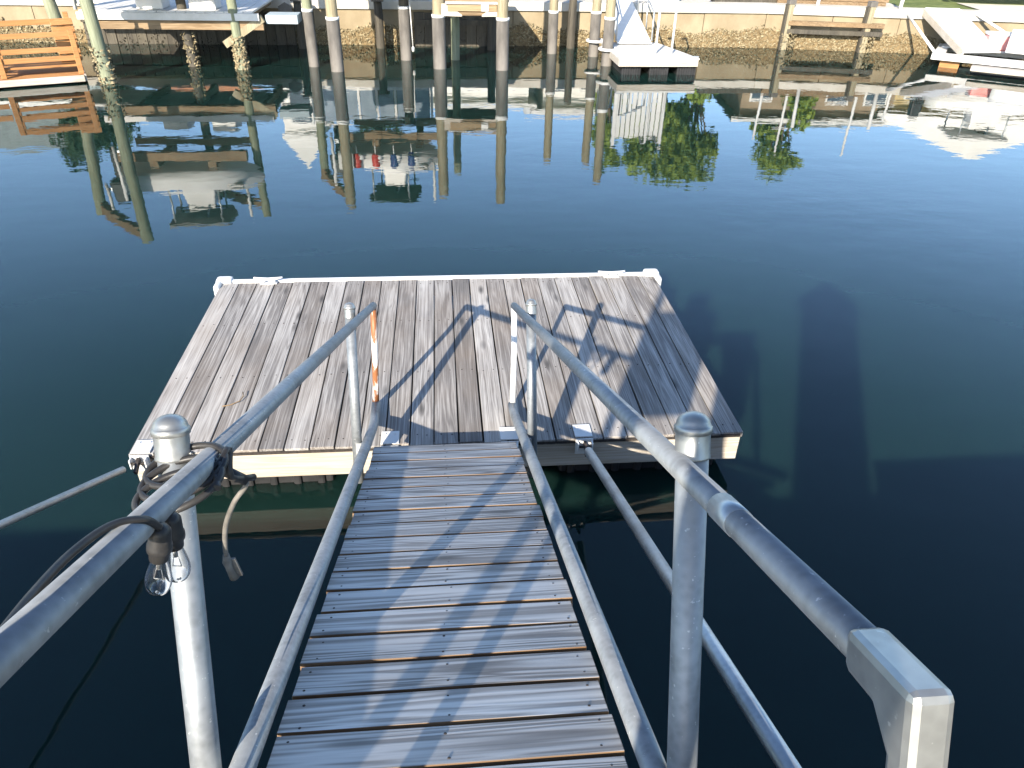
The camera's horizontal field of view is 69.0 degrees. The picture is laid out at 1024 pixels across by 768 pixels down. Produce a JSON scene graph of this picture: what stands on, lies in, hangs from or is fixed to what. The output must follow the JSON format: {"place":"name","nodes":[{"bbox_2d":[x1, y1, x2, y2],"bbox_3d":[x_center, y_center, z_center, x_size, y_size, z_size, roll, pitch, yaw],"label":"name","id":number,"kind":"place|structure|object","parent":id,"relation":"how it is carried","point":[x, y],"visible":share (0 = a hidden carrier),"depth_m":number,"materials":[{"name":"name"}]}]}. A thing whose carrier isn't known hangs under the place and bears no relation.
{"place":"outdoors","nodes":[
{"label":"outdoors","id":0,"kind":"place"},
{"bbox_2d":[71,0,79,9],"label":"guide pole","id":1,"kind":"object","parent":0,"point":[74,2],"visible":0.85,"depth_m":13.11,"materials":[{"name":"white plastic"}]},
{"bbox_2d":[0,42,1023,767],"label":"water","id":2,"kind":"structure","parent":0,"point":[828,244],"depth_m":6.68,"materials":[{"name":"blue liquid"}]},
{"bbox_2d":[0,65,87,87],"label":"dock","id":3,"kind":"object","parent":2,"relation":"on","point":[40,76],"visible":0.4,"depth_m":13.52,"materials":[{"name":"white wood"}]},
{"bbox_2d":[0,12,84,78],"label":"bench","id":4,"kind":"object","parent":3,"relation":"on","point":[63,28],"visible":1,"depth_m":13.42,"materials":[{"name":"orange wood"}]},
{"bbox_2d":[42,0,69,54],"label":"piling","id":5,"kind":"object","parent":2,"relation":"in","point":[52,9],"visible":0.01,"depth_m":13.93,"materials":[{"name":"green wood"}]},
{"bbox_2d":[79,0,117,84],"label":"piling","id":6,"kind":"object","parent":2,"relation":"in","point":[102,61],"visible":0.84,"depth_m":13.30,"materials":[{"name":"beige wood"}]},
{"bbox_2d":[175,0,200,66],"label":"piling","id":7,"kind":"object","parent":2,"relation":"in","point":[192,60],"visible":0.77,"depth_m":14.90,"materials":[{"name":"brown wood"}]},
{"bbox_2d":[37,0,301,47],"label":"boat platform","id":8,"kind":"object","parent":7,"relation":"on","point":[168,14],"visible":0.96,"depth_m":14.49,"materials":[{"name":"white paint"}]},
{"bbox_2d":[226,0,250,69],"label":"piling","id":9,"kind":"object","parent":2,"relation":"in","point":[239,51],"visible":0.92,"depth_m":14.70,"materials":[{"name":"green wood"}]},
{"bbox_2d":[290,0,306,48],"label":"piling","id":10,"kind":"object","parent":2,"relation":"in","point":[301,38],"visible":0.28,"depth_m":16.86,"materials":[{"name":"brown wood"}]},
{"bbox_2d":[278,2,291,11],"bbox_3d":[-5.032,-8.292,16.542,0.294,0.340,0.030,-2,33,-5],"label":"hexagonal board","id":11,"kind":"object","parent":10,"relation":"hanging from","point":[284,7],"visible":0.6,"depth_m":16.50,"materials":[{"name":"grey wood"}]},
{"bbox_2d":[301,0,319,66],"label":"piling","id":12,"kind":"object","parent":2,"relation":"in","point":[310,33],"visible":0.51,"depth_m":15.01,"materials":[{"name":"grey wood"}]},
{"bbox_2d":[325,0,343,71],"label":"piling","id":13,"kind":"object","parent":2,"relation":"in","point":[334,39],"visible":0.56,"depth_m":14.62,"materials":[{"name":"beige wood"}]},
{"bbox_2d":[371,0,384,48],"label":"piling","id":14,"kind":"object","parent":2,"relation":"in","point":[379,26],"visible":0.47,"depth_m":17.05,"materials":[{"name":"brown wood"}]},
{"bbox_2d":[398,0,411,60],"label":"piling","id":15,"kind":"object","parent":2,"relation":"in","point":[404,30],"visible":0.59,"depth_m":15.83,"materials":[{"name":"grey wood"}]},
{"bbox_2d":[409,0,414,51],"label":"mooring line","id":16,"kind":"object","parent":15,"relation":"hanging from","point":[413,48],"visible":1,"depth_m":15.77,"materials":[{"name":"white fabric"}]},
{"bbox_2d":[128,269,742,486],"bbox_3d":[-0.486,-0.047,5.450,3.690,0.661,2.380,-2,33,-5],"label":"floating dock","id":17,"kind":"object","parent":2,"relation":"on","point":[444,366],"visible":0.81,"depth_m":5.04,"materials":[{"name":"grey wood"}]},
{"bbox_2d":[0,458,144,529],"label":"stiff arm","id":18,"kind":"object","parent":17,"relation":"on","point":[38,507],"visible":1,"depth_m":3.70},
{"bbox_2d":[222,392,243,406],"bbox_3d":[-1.732,0.102,4.662,0.053,0.023,0.169,20,38,26],"label":"twig","id":19,"kind":"object","parent":17,"relation":"on","point":[235,402],"visible":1,"depth_m":4.65,"materials":[{"name":"beige wood"}]},
{"bbox_2d":[0,299,953,767],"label":"gangway","id":20,"kind":"object","parent":17,"relation":"on","point":[446,631],"visible":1,"depth_m":1.78,"materials":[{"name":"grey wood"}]},
{"bbox_2d":[0,442,256,626],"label":"string light","id":21,"kind":"object","parent":20,"relation":"attached to","point":[169,563],"visible":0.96,"depth_m":1.18,"materials":[{"name":"black rubber"},{"name":"clear glass"}]},
{"bbox_2d":[579,441,801,767],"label":"stiff arm","id":22,"kind":"object","parent":17,"relation":"on","point":[778,750],"visible":0.8,"depth_m":2.26},
{"bbox_2d":[431,0,445,69],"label":"piling","id":23,"kind":"object","parent":2,"relation":"in","point":[439,40],"visible":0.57,"depth_m":15.09,"materials":[{"name":"beige wood"}]},
{"bbox_2d":[441,0,508,16],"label":"boat lift","id":24,"kind":"object","parent":23,"relation":"attached to","point":[482,8],"visible":0.98,"depth_m":14.86,"materials":[{"name":"white paint"}]},
{"bbox_2d":[451,16,459,59],"bbox_3d":[-1.226,-7.553,16.066,0.199,4.040,0.193,-2,33,-5],"label":"piling","id":25,"kind":"object","parent":2,"relation":"in","point":[455,40],"visible":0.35,"depth_m":16.05,"materials":[{"name":"green wood"}]},
{"bbox_2d":[487,17,495,50],"bbox_3d":[-0.484,-7.720,17.572,0.214,2.704,0.210,-2,33,-5],"label":"piling","id":26,"kind":"object","parent":2,"relation":"in","point":[491,43],"visible":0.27,"depth_m":17.23,"materials":[{"name":"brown wood"}]},
{"bbox_2d":[496,0,509,70],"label":"piling","id":27,"kind":"object","parent":2,"relation":"in","point":[502,40],"visible":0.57,"depth_m":15.09,"materials":[{"name":"beige wood"}]},
{"bbox_2d":[547,0,558,53],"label":"piling","id":28,"kind":"object","parent":2,"relation":"in","point":[553,11],"visible":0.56,"depth_m":16.89,"materials":[{"name":"beige wood"}]},
{"bbox_2d":[566,0,576,48],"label":"piling","id":29,"kind":"object","parent":2,"relation":"in","point":[571,28],"visible":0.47,"depth_m":17.57,"materials":[{"name":"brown wood"}]},
{"bbox_2d":[588,0,601,56],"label":"piling","id":30,"kind":"object","parent":2,"relation":"in","point":[595,25],"visible":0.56,"depth_m":16.65,"materials":[{"name":"beige wood"}]},
{"bbox_2d":[601,0,615,65],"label":"piling","id":31,"kind":"object","parent":2,"relation":"in","point":[609,29],"visible":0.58,"depth_m":15.69,"materials":[{"name":"beige wood"}]},
{"bbox_2d":[586,0,698,74],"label":"dock","id":32,"kind":"object","parent":2,"relation":"on","point":[656,58],"visible":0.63,"depth_m":15.36,"materials":[{"name":"white paint"}]},
{"bbox_2d":[614,0,654,43],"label":"boarding ramp","id":33,"kind":"structure","parent":32,"relation":"on","point":[630,28],"depth_m":16.79,"materials":[{"name":"white metal"}]},
{"bbox_2d":[930,44,1023,76],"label":"boat dock","id":34,"kind":"object","parent":2,"relation":"on","point":[992,65],"visible":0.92,"depth_m":16.34,"materials":[{"name":"white paint"}]},
{"bbox_2d":[906,13,935,51],"bbox_3d":[9.475,-8.188,17.302,0.063,0.679,1.723,-1,33,-3],"label":"strut pole","id":35,"kind":"object","parent":34,"relation":"attached to","point":[923,36],"visible":1,"depth_m":17.23,"materials":[{"name":"white metal"}]},
{"bbox_2d":[922,8,997,54],"bbox_3d":[10.295,-8.104,17.136,0.900,0.767,2.012,-2,33,-5],"label":"gangplank","id":36,"kind":"object","parent":34,"relation":"on","point":[958,31],"visible":1,"depth_m":17.05,"materials":[{"name":"white plastic"}]},
{"bbox_2d":[985,31,1011,50],"bbox_3d":[11.020,-7.769,16.874,0.560,0.360,0.380,8,34,10],"label":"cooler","id":37,"kind":"object","parent":34,"relation":"on","point":[999,40],"visible":0.56,"depth_m":16.73,"materials":[{"name":"plastic"}]},
{"bbox_2d":[1005,29,1023,53],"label":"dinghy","id":38,"kind":"object","parent":34,"relation":"on","point":[1015,45],"visible":0.95,"depth_m":16.29,"materials":[{"name":"white plastic"}]},
{"bbox_2d":[0,0,1023,56],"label":"seawall","id":39,"kind":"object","parent":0,"point":[733,24],"visible":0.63,"depth_m":17.92,"materials":[{"name":"beige concrete"}]},
{"bbox_2d":[80,10,296,44],"bbox_3d":[-7.395,-7.722,17.411,4.728,1.852,0.170,-2,33,-5],"label":"timber bulkhead","id":40,"kind":"object","parent":39,"relation":"attached to","point":[277,34],"visible":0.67,"depth_m":17.21,"materials":[{"name":"brown wood"}]},
{"bbox_2d":[413,12,487,46],"bbox_3d":[-1.346,-7.905,17.919,1.950,1.848,0.169,-2,33,-5],"label":"timber bulkhead","id":41,"kind":"object","parent":39,"relation":"attached to","point":[473,32],"visible":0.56,"depth_m":17.60,"materials":[{"name":"brown wood"}]},
{"bbox_2d":[777,0,796,49],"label":"fender post","id":42,"kind":"object","parent":39,"relation":"attached to","point":[783,41],"visible":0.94,"depth_m":18.05,"materials":[{"name":"beige wood"}]},
{"bbox_2d":[787,29,882,36],"bbox_3d":[7.789,-8.498,18.022,2.242,0.100,0.120,4,33,4],"label":"fender rail","id":43,"kind":"object","parent":42,"relation":"attached to","point":[834,32],"visible":1,"depth_m":17.97,"materials":[{"name":"brown wood"}]},
{"bbox_2d":[855,1,878,52],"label":"fender post","id":44,"kind":"object","parent":39,"relation":"attached to","point":[862,42],"visible":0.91,"depth_m":17.91,"materials":[{"name":"beige wood"}]},
{"bbox_2d":[788,20,884,28],"bbox_3d":[7.792,-8.649,17.923,2.242,0.100,0.120,4,33,4],"label":"fender rail","id":45,"kind":"object","parent":44,"relation":"attached to","point":[835,24],"visible":1,"depth_m":17.88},
{"bbox_2d":[898,0,904,8],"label":"vent pipe","id":46,"kind":"object","parent":39,"relation":"on","point":[901,4],"visible":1,"depth_m":17.77,"materials":[{"name":"white plastic"}]},
{"bbox_2d":[974,11,1005,31],"bbox_3d":[11.389,-8.345,17.464,1.214,0.598,0.062,26,41,32],"label":"strut pole","id":47,"kind":"object","parent":39,"relation":"attached to","point":[987,21],"visible":0.66,"depth_m":17.51,"materials":[{"name":"white metal"}]},
{"bbox_2d":[637,0,1023,10],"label":"path","id":48,"kind":"structure","parent":0,"point":[999,7],"depth_m":19.12,"materials":[{"name":"concrete"}]},
{"bbox_2d":[632,0,676,0],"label":"white fence","id":49,"kind":"object","parent":48,"relation":"on","point":[655,0],"depth_m":18.66,"materials":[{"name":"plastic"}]},
{"bbox_2d":[711,0,776,2],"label":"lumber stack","id":50,"kind":"object","parent":48,"relation":"on","point":[769,1],"visible":0.55,"depth_m":18.48,"materials":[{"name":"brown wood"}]},
{"bbox_2d":[776,0,888,6],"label":"lumber stack","id":51,"kind":"object","parent":48,"relation":"on","point":[882,3],"visible":0.76,"depth_m":18.30,"materials":[{"name":"wood"}]},
{"bbox_2d":[889,0,1023,9],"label":"lawn","id":52,"kind":"structure","parent":0,"point":[932,3],"depth_m":20.03,"materials":[{"name":"green plant"}]}
]}

